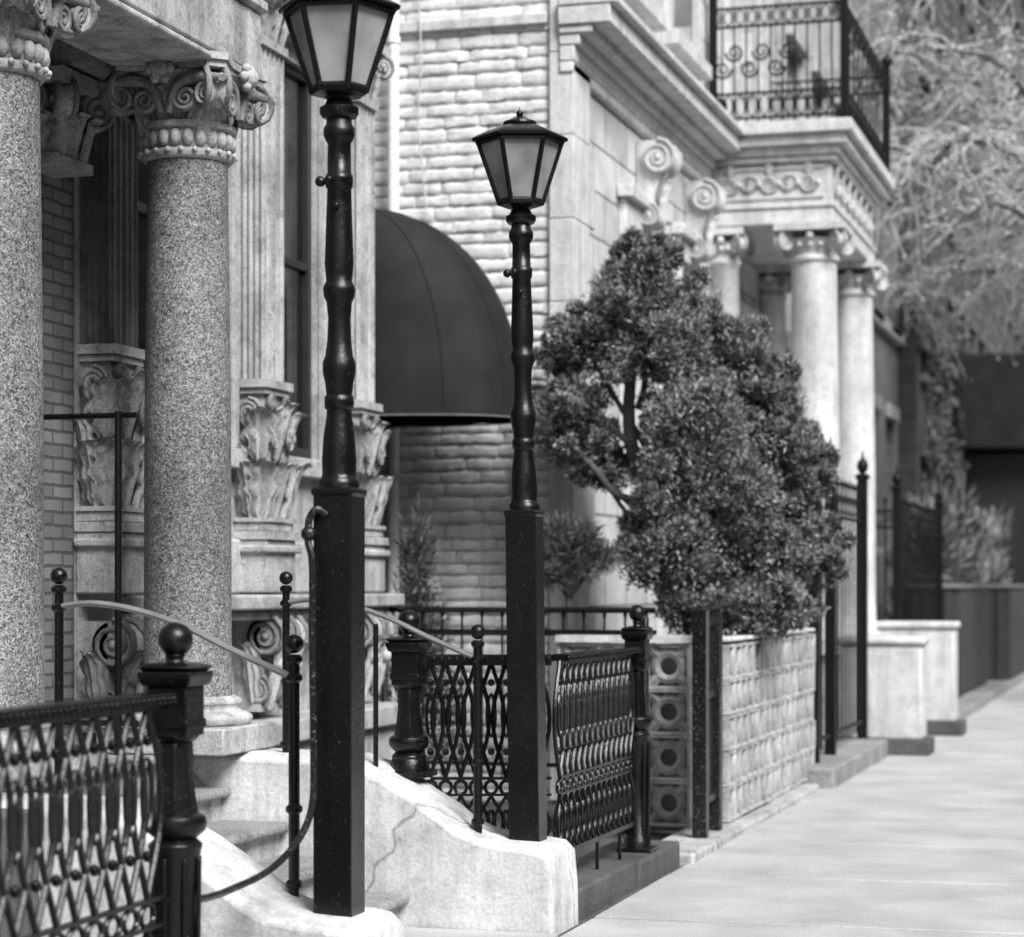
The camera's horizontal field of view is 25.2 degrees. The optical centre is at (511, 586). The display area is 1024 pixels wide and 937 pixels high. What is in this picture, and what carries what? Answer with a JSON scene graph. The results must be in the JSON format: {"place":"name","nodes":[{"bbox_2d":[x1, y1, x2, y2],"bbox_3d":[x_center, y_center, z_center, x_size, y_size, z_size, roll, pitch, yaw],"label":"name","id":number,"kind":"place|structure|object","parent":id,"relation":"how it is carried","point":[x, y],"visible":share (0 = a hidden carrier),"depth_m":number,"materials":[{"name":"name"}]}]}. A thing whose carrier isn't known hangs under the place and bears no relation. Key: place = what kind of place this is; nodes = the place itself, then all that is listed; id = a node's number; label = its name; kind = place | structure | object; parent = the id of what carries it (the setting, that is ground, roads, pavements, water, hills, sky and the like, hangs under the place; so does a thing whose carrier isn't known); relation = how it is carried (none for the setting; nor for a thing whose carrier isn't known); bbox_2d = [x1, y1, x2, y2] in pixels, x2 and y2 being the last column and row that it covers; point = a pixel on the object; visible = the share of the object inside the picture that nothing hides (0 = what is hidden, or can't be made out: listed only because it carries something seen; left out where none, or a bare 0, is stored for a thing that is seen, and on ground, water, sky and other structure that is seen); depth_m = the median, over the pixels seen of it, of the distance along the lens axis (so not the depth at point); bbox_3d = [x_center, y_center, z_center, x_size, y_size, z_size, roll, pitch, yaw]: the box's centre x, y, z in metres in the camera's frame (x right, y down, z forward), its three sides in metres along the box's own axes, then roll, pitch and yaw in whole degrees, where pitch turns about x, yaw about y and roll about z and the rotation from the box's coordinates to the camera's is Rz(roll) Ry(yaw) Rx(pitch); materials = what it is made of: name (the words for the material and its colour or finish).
{"place":"outdoors","nodes":[
{"label":"outdoors","id":0,"kind":"place"},
{"bbox_2d":[0,0,275,791],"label":"portico","id":1,"kind":"structure","parent":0,"point":[179,84],"depth_m":10.92,"materials":[{"name":"stone"}]},
{"bbox_2d":[460,800,686,857],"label":"front yard soil","id":2,"kind":"structure","parent":0,"point":[660,832],"depth_m":15.12,"materials":[{"name":"grey soil"}]},
{"bbox_2d":[74,41,318,745],"bbox_3d":[-1.732,-5.150,13.822,0.200,13.500,4.360,0,0,16],"label":"stone bay front","id":3,"kind":"object","parent":2,"relation":"on","point":[302,505],"visible":0.03,"depth_m":14.64,"materials":[{"name":"stone"}]},
{"bbox_2d":[74,531,143,593],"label":"pilaster plinth","id":4,"kind":"structure","parent":3,"relation":"attached to","point":[95,562],"depth_m":11.69,"materials":[{"name":"stone"}]},
{"bbox_2d":[73,343,144,532],"bbox_3d":[-2.021,-0.760,11.876,0.368,0.960,0.701,0,0,16],"label":"acanthus pilaster foot","id":5,"kind":"object","parent":4,"relation":"on","point":[112,378],"visible":0.88,"depth_m":11.70},
{"bbox_2d":[80,116,137,347],"bbox_3d":[-2.096,-2.420,11.898,0.166,2.360,0.340,0,0,16],"label":"fluted pilaster","id":6,"kind":"object","parent":5,"relation":"on","point":[109,251],"visible":0.52,"depth_m":11.77,"materials":[{"name":"stone"}]},
{"bbox_2d":[78,616,143,732],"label":"carved consoles","id":7,"kind":"object","parent":3,"relation":"attached to","point":[96,659],"visible":0.38,"depth_m":11.70,"materials":[{"name":"stone"}]},
{"bbox_2d":[142,31,327,479],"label":"window surrounds","id":8,"kind":"object","parent":3,"relation":"attached to","point":[238,457],"visible":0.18,"depth_m":14.35,"materials":[{"name":"grey stone"}]},
{"bbox_2d":[138,61,310,458],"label":"window frames","id":9,"kind":"structure","parent":8,"relation":"in","point":[304,267],"depth_m":14.99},
{"bbox_2d":[136,73,302,448],"bbox_3d":[-1.764,-4.015,13.655,0.008,6.280,3.050,0,0,16],"label":"window glass","id":10,"kind":"object","parent":9,"relation":"in","point":[293,228],"visible":0.2,"depth_m":14.80,"materials":[{"name":"black glass"}]},
{"bbox_2d":[235,613,308,711],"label":"carved consoles","id":11,"kind":"object","parent":3,"relation":"attached to","point":[258,688],"visible":0.7,"depth_m":13.66,"materials":[{"name":"stone"}]},
{"bbox_2d":[365,611,397,696],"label":"carved consoles","id":12,"kind":"object","parent":3,"relation":"attached to","point":[387,629],"visible":0.4,"depth_m":15.34,"materials":[{"name":"stone"}]},
{"bbox_2d":[122,539,403,759],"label":"base ledges","id":13,"kind":"object","parent":2,"relation":"on","point":[252,606],"visible":0.23,"depth_m":14.04,"materials":[{"name":"stone"}]},
{"bbox_2d":[239,539,301,592],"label":"pilaster plinth","id":14,"kind":"structure","parent":13,"relation":"on","point":[265,563],"depth_m":13.64,"materials":[{"name":"stone"}]},
{"bbox_2d":[231,378,313,540],"bbox_3d":[-1.452,-0.760,13.846,0.370,0.960,0.721,0,0,16],"label":"acanthus pilaster foot","id":15,"kind":"object","parent":14,"relation":"on","point":[266,477],"visible":1,"depth_m":13.67},
{"bbox_2d":[239,44,283,381],"bbox_3d":[-1.527,-2.240,13.867,0.166,2.000,0.360,0,0,16],"label":"fluted pilaster","id":16,"kind":"object","parent":15,"relation":"on","point":[261,251],"visible":0.71,"depth_m":13.73,"materials":[{"name":"stone"}]},
{"bbox_2d":[260,0,288,57],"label":"pilaster capital","id":17,"kind":"object","parent":16,"relation":"on","point":[274,31],"visible":0.45,"depth_m":13.79,"materials":[{"name":"stone"}]},
{"bbox_2d":[365,544,389,591],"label":"pilaster plinth","id":18,"kind":"structure","parent":13,"relation":"on","point":[375,555],"depth_m":15.43,"materials":[{"name":"stone"}]},
{"bbox_2d":[352,400,400,544],"bbox_3d":[-0.991,-0.760,15.441,0.370,0.960,0.721,0,0,16],"label":"acanthus pilaster foot","id":19,"kind":"object","parent":18,"relation":"on","point":[371,438],"visible":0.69,"depth_m":15.38},
{"bbox_2d":[350,101,374,402],"bbox_3d":[-1.067,-2.240,15.462,0.166,2.000,0.360,0,0,16],"label":"fluted pilaster","id":20,"kind":"object","parent":19,"relation":"on","point":[362,319],"visible":0.59,"depth_m":15.40,"materials":[{"name":"stone"}]},
{"bbox_2d":[353,45,394,111],"bbox_3d":[-1.005,-3.460,15.431,0.327,0.440,0.580,0,0,16],"label":"pilaster capital","id":21,"kind":"object","parent":20,"relation":"on","point":[385,70],"visible":0.2,"depth_m":15.55,"materials":[{"name":"stone"}]},
{"bbox_2d":[0,748,577,936],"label":"entrance stoop","id":22,"kind":"object","parent":2,"relation":"on","point":[433,859],"visible":0.56,"depth_m":10.66,"materials":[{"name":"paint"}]},
{"bbox_2d":[43,411,138,754],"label":"handrail","id":23,"kind":"structure","parent":22,"relation":"on","point":[118,416],"depth_m":10.83,"materials":[{"name":"black metal"}]},
{"bbox_2d":[50,567,303,896],"bbox_3d":[-1.278,0.553,8.675,1.038,1.253,0.069,0,0,16],"label":"stoop handrail","id":24,"kind":"object","parent":22,"relation":"on","point":[294,643],"visible":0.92,"depth_m":8.55,"materials":[{"name":"black metal"}]},
{"bbox_2d":[201,0,400,916],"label":"street lamp","id":25,"kind":"object","parent":22,"relation":"on","point":[338,45],"visible":0.98,"depth_m":8.31,"materials":[{"name":"black metal"}]},
{"bbox_2d":[279,571,484,833],"bbox_3d":[-0.626,0.553,10.932,1.038,1.253,0.069,0,0,16],"label":"stoop handrail","id":26,"kind":"object","parent":22,"relation":"on","point":[477,631],"visible":0.87,"depth_m":10.88,"materials":[{"name":"black metal"}]},
{"bbox_2d":[472,107,567,841],"bbox_3d":[0.056,-0.532,10.819,0.432,3.475,0.453,-1,0,16],"label":"street lamp","id":27,"kind":"object","parent":22,"relation":"on","point":[519,153],"visible":0.99,"depth_m":10.76,"materials":[{"name":"black metal"}]},
{"bbox_2d":[378,492,468,773],"bbox_3d":[-0.640,0.458,16.052,0.742,2.323,0.571,0,0,16],"label":"dwarf spruce","id":28,"kind":"object","parent":2,"relation":"on","point":[416,596],"visible":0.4,"depth_m":16.03,"materials":[{"name":"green plant"}]},
{"bbox_2d":[365,0,564,801],"bbox_3d":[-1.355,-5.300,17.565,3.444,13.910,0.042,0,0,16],"label":"split stone flank","id":29,"kind":"object","parent":2,"relation":"on","point":[490,503],"visible":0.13,"depth_m":17.26,"materials":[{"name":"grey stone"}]},
{"bbox_2d":[399,0,594,800],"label":"quoins","id":30,"kind":"object","parent":2,"relation":"on","point":[572,206],"visible":0.37,"depth_m":17.04,"materials":[{"name":"stone"}]},
{"bbox_2d":[386,0,399,701],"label":"downspout","id":31,"kind":"object","parent":30,"relation":"attached to","point":[393,40],"visible":0.37,"depth_m":17.26,"materials":[{"name":"white paint"}]},
{"bbox_2d":[417,0,427,215],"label":"wall cable","id":32,"kind":"object","parent":30,"relation":"attached to","point":[418,108],"depth_m":17.30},
{"bbox_2d":[382,613,656,776],"bbox_3d":[0.001,0.720,15.509,2.000,1.160,0.030,0,0,16],"label":"yard fence","id":33,"kind":"object","parent":2,"relation":"on","point":[445,762],"visible":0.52,"depth_m":15.56,"materials":[{"name":"black metal"}]},
{"bbox_2d":[388,607,655,635],"bbox_3d":[-0.010,0.237,15.470,2.000,0.194,0.040,0,0,16],"label":"yard rail","id":34,"kind":"object","parent":33,"relation":"attached to","point":[503,610],"visible":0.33,"depth_m":15.48,"materials":[{"name":"black metal"}]},
{"bbox_2d":[504,507,629,642],"bbox_3d":[0.389,0.533,15.811,0.939,2.176,0.620,0,0,16],"label":"standard pine","id":35,"kind":"object","parent":2,"relation":"on","point":[569,587],"visible":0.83,"depth_m":15.73,"materials":[{"name":"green plant"}]},
{"bbox_2d":[570,646,686,821],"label":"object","id":36,"kind":"object","parent":2,"relation":"on","point":[668,713],"depth_m":15.05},
{"bbox_2d":[588,0,772,643],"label":"ashlar front","id":37,"kind":"object","parent":2,"relation":"on","point":[614,137],"visible":0.12,"depth_m":18.64,"materials":[{"name":"grey stone"}]},
{"bbox_2d":[558,0,743,180],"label":"string cornice","id":38,"kind":"structure","parent":37,"relation":"attached to","point":[645,83],"depth_m":18.55,"materials":[{"name":"stone"}]},
{"bbox_2d":[631,0,673,494],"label":"window frames","id":39,"kind":"structure","parent":37,"relation":"attached to","point":[673,28],"depth_m":21.39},
{"bbox_2d":[597,0,763,631],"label":"window surrounds","id":40,"kind":"object","parent":37,"relation":"attached to","point":[653,17],"visible":0.24,"depth_m":20.28,"materials":[{"name":"stone"}]},
{"bbox_2d":[636,136,726,263],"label":"scroll keystones","id":41,"kind":"object","parent":37,"relation":"attached to","point":[659,162],"visible":1,"depth_m":19.28,"materials":[{"name":"stone"}]},
{"bbox_2d":[532,225,857,657],"bbox_3d":[1.272,-0.467,16.096,2.396,4.182,1.357,0,0,-9],"label":"pruned cypress tree","id":42,"kind":"object","parent":2,"relation":"on","point":[662,327],"visible":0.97,"depth_m":16.00,"materials":[{"name":"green plant"}]},
{"bbox_2d":[773,0,779,278],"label":"wall","id":43,"kind":"structure","parent":2,"relation":"on","point":[776,48],"depth_m":25.84,"materials":[{"name":"stone"}]},
{"bbox_2d":[780,0,849,353],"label":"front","id":44,"kind":"object","parent":43,"relation":"attached to","point":[825,39],"visible":0.14,"depth_m":28.05,"materials":[{"name":"stone"}]},
{"bbox_2d":[786,54,814,494],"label":"window frames","id":45,"kind":"structure","parent":44,"relation":"attached to","point":[788,79],"depth_m":27.28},
{"bbox_2d":[785,0,855,350],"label":"sills and cornice","id":46,"kind":"structure","parent":44,"relation":"attached to","point":[825,72],"depth_m":27.27,"materials":[{"name":"stone"}]},
{"bbox_2d":[898,0,915,576],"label":"building","id":47,"kind":"structure","parent":2,"relation":"on","point":[907,408],"depth_m":38.18,"materials":[{"name":"brick"}]},
{"bbox_2d":[916,0,999,503],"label":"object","id":48,"kind":"object","parent":47,"relation":"attached to","point":[952,17],"visible":0.17,"depth_m":43.84,"materials":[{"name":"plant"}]},
{"bbox_2d":[921,281,970,504],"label":"wall ivy","id":49,"kind":"object","parent":48,"relation":"attached to","point":[935,462],"depth_m":41.09,"materials":[{"name":"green plant"}]},
{"bbox_2d":[916,0,1003,470],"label":"sills and cornice","id":50,"kind":"structure","parent":48,"relation":"attached to","point":[922,345],"depth_m":43.32,"materials":[{"name":"stone"}]},
{"bbox_2d":[1000,0,1004,352],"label":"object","id":51,"kind":"structure","parent":2,"relation":"on","point":[1002,5],"depth_m":56.86,"materials":[{"name":"brick"}]},
{"bbox_2d":[1005,0,1023,352],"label":"building","id":52,"kind":"structure","parent":51,"relation":"attached to","point":[1016,344],"depth_m":60.42,"materials":[{"name":"brick"}]},
{"bbox_2d":[1007,0,1023,347],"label":"sills and cornice","id":53,"kind":"structure","parent":52,"relation":"attached to","point":[1018,333],"depth_m":60.38,"materials":[{"name":"stone"}]},
{"bbox_3d":[-1.836,-4.850,16.898,1.100,13.100,1.488,0,0,16],"label":"recessed entrance","id":54,"kind":"object","parent":2,"relation":"on","visible":0},
{"bbox_2d":[374,209,513,427],"bbox_3d":[-0.643,-1.966,16.547,1.487,1.549,1.197,0,0,16],"label":"entrance awning","id":55,"kind":"object","parent":54,"relation":"attached to","point":[443,347],"visible":0.69,"depth_m":16.05,"materials":[{"name":"fabric"}]},
{"bbox_2d":[404,681,1023,936],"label":"sidewalk","id":56,"kind":"structure","parent":0,"point":[932,845],"depth_m":13.10,"materials":[{"name":"concrete"}]},
{"bbox_2d":[576,839,679,921],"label":"fence kerb","id":57,"kind":"structure","parent":56,"relation":"on","point":[611,879],"depth_m":12.10,"materials":[{"name":"grey stone"}]},
{"bbox_2d":[385,605,656,869],"bbox_3d":[0.309,0.801,11.798,0.730,1.398,2.404,0,0,36],"label":"ornamental iron fence","id":58,"kind":"object","parent":57,"relation":"on","point":[594,714],"visible":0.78,"depth_m":11.38,"materials":[{"name":"black metal"}]},
{"bbox_2d":[663,783,818,865],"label":"fence kerb","id":59,"kind":"structure","parent":56,"relation":"on","point":[693,850],"depth_m":14.74,"materials":[{"name":"stone"}]},
{"bbox_2d":[555,635,691,826],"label":"return blocks","id":60,"kind":"structure","parent":59,"relation":"on","point":[683,734],"depth_m":14.77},
{"bbox_2d":[691,604,723,837],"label":"gate posts","id":61,"kind":"object","parent":59,"relation":"on","point":[707,718],"visible":0.9,"depth_m":14.06,"materials":[{"name":"metal"}]},
{"bbox_2d":[723,633,802,643],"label":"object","id":62,"kind":"object","parent":59,"relation":"on","point":[766,637],"visible":0.07,"depth_m":16.49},
{"bbox_2d":[723,633,814,821],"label":"pierced blocks","id":63,"kind":"structure","parent":59,"relation":"on","point":[768,729],"depth_m":16.28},
{"bbox_2d":[723,628,814,641],"bbox_3d":[1.871,0.351,16.706,0.130,0.026,3.720,0,0,16],"label":"coping","id":64,"kind":"object","parent":63,"relation":"on","point":[737,638],"visible":0.51,"depth_m":15.70,"materials":[{"name":"stone"}]},
{"bbox_2d":[709,0,966,755],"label":"balcony portico","id":65,"kind":"structure","parent":56,"relation":"on","point":[806,197],"depth_m":22.00,"materials":[{"name":"stone"}]},
{"bbox_2d":[802,738,887,788],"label":"granite kerb","id":66,"kind":"structure","parent":56,"relation":"on","point":[851,758],"depth_m":19.31,"materials":[{"name":"grey stone"}]},
{"bbox_2d":[807,436,869,763],"bbox_3d":[2.877,0.090,20.064,0.120,2.740,3.170,0,0,16],"label":"tall spiked fence","id":67,"kind":"object","parent":66,"relation":"on","point":[860,504],"visible":0.64,"depth_m":20.41,"materials":[{"name":"black metal"}]},
{"bbox_2d":[833,0,1023,380],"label":"weeping cherry tree","id":68,"kind":"object","parent":56,"relation":"on","point":[998,102],"visible":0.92,"depth_m":30.10,"materials":[{"name":"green plant"}]},
{"bbox_2d":[953,353,1023,583],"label":"building","id":69,"kind":"structure","parent":56,"relation":"on","point":[990,397],"depth_m":44.30,"materials":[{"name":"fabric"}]},
{"bbox_2d":[957,673,1023,718],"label":"fence kerb","id":70,"kind":"structure","parent":56,"relation":"on","point":[975,700],"depth_m":31.39,"materials":[{"name":"stone"}]},
{"bbox_2d":[875,467,943,620],"bbox_3d":[4.612,0.085,27.662,0.921,2.830,4.933,0,0,16],"label":"tall spiked fence","id":71,"kind":"object","parent":70,"relation":"on","point":[902,516],"visible":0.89,"depth_m":26.82,"materials":[{"name":"black metal"}]},
{"bbox_2d":[911,584,989,697],"bbox_3d":[6.270,0.735,32.631,0.710,1.530,5.080,0,0,16],"label":"planter box","id":72,"kind":"object","parent":70,"relation":"on","point":[966,606],"visible":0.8,"depth_m":31.64,"materials":[{"name":"paint"}]},
{"bbox_2d":[987,584,1023,680],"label":"planter box","id":73,"kind":"object","parent":70,"relation":"on","point":[1006,632],"visible":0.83,"depth_m":35.70,"materials":[{"name":"paint"}]},
{"bbox_2d":[877,450,1014,620],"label":"yard shrubs","id":74,"kind":"object","parent":73,"relation":"in","point":[973,553],"visible":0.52,"depth_m":32.11,"materials":[{"name":"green plant"}]},
{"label":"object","id":75,"kind":"object","parent":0,"visible":0},
{"bbox_2d":[850,0,897,620],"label":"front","id":76,"kind":"object","parent":75,"relation":"attached to","point":[885,355],"visible":0.11,"depth_m":36.29,"materials":[{"name":"brick"}]},
{"bbox_2d":[850,29,904,556],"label":"sills and cornice","id":77,"kind":"structure","parent":76,"relation":"attached to","point":[887,327],"depth_m":36.21,"materials":[{"name":"stone"}]},
{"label":"fence kerb","id":78,"kind":"structure","parent":0,"visible":0},
{"bbox_2d":[0,622,212,936],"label":"ornamental iron fence","id":79,"kind":"object","parent":78,"relation":"on","point":[169,704],"visible":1,"depth_m":6.83,"materials":[{"name":"black metal"}]},
{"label":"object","id":80,"kind":"object","parent":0,"visible":0},
{"bbox_2d":[41,174,73,744],"bbox_3d":[-4.602,-5.150,3.889,0.200,13.500,16.320,0,0,16],"label":"brick front","id":81,"kind":"object","parent":80,"relation":"attached to","point":[57,204],"visible":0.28,"depth_m":11.54,"materials":[{"name":"grey brick"}]}
]}

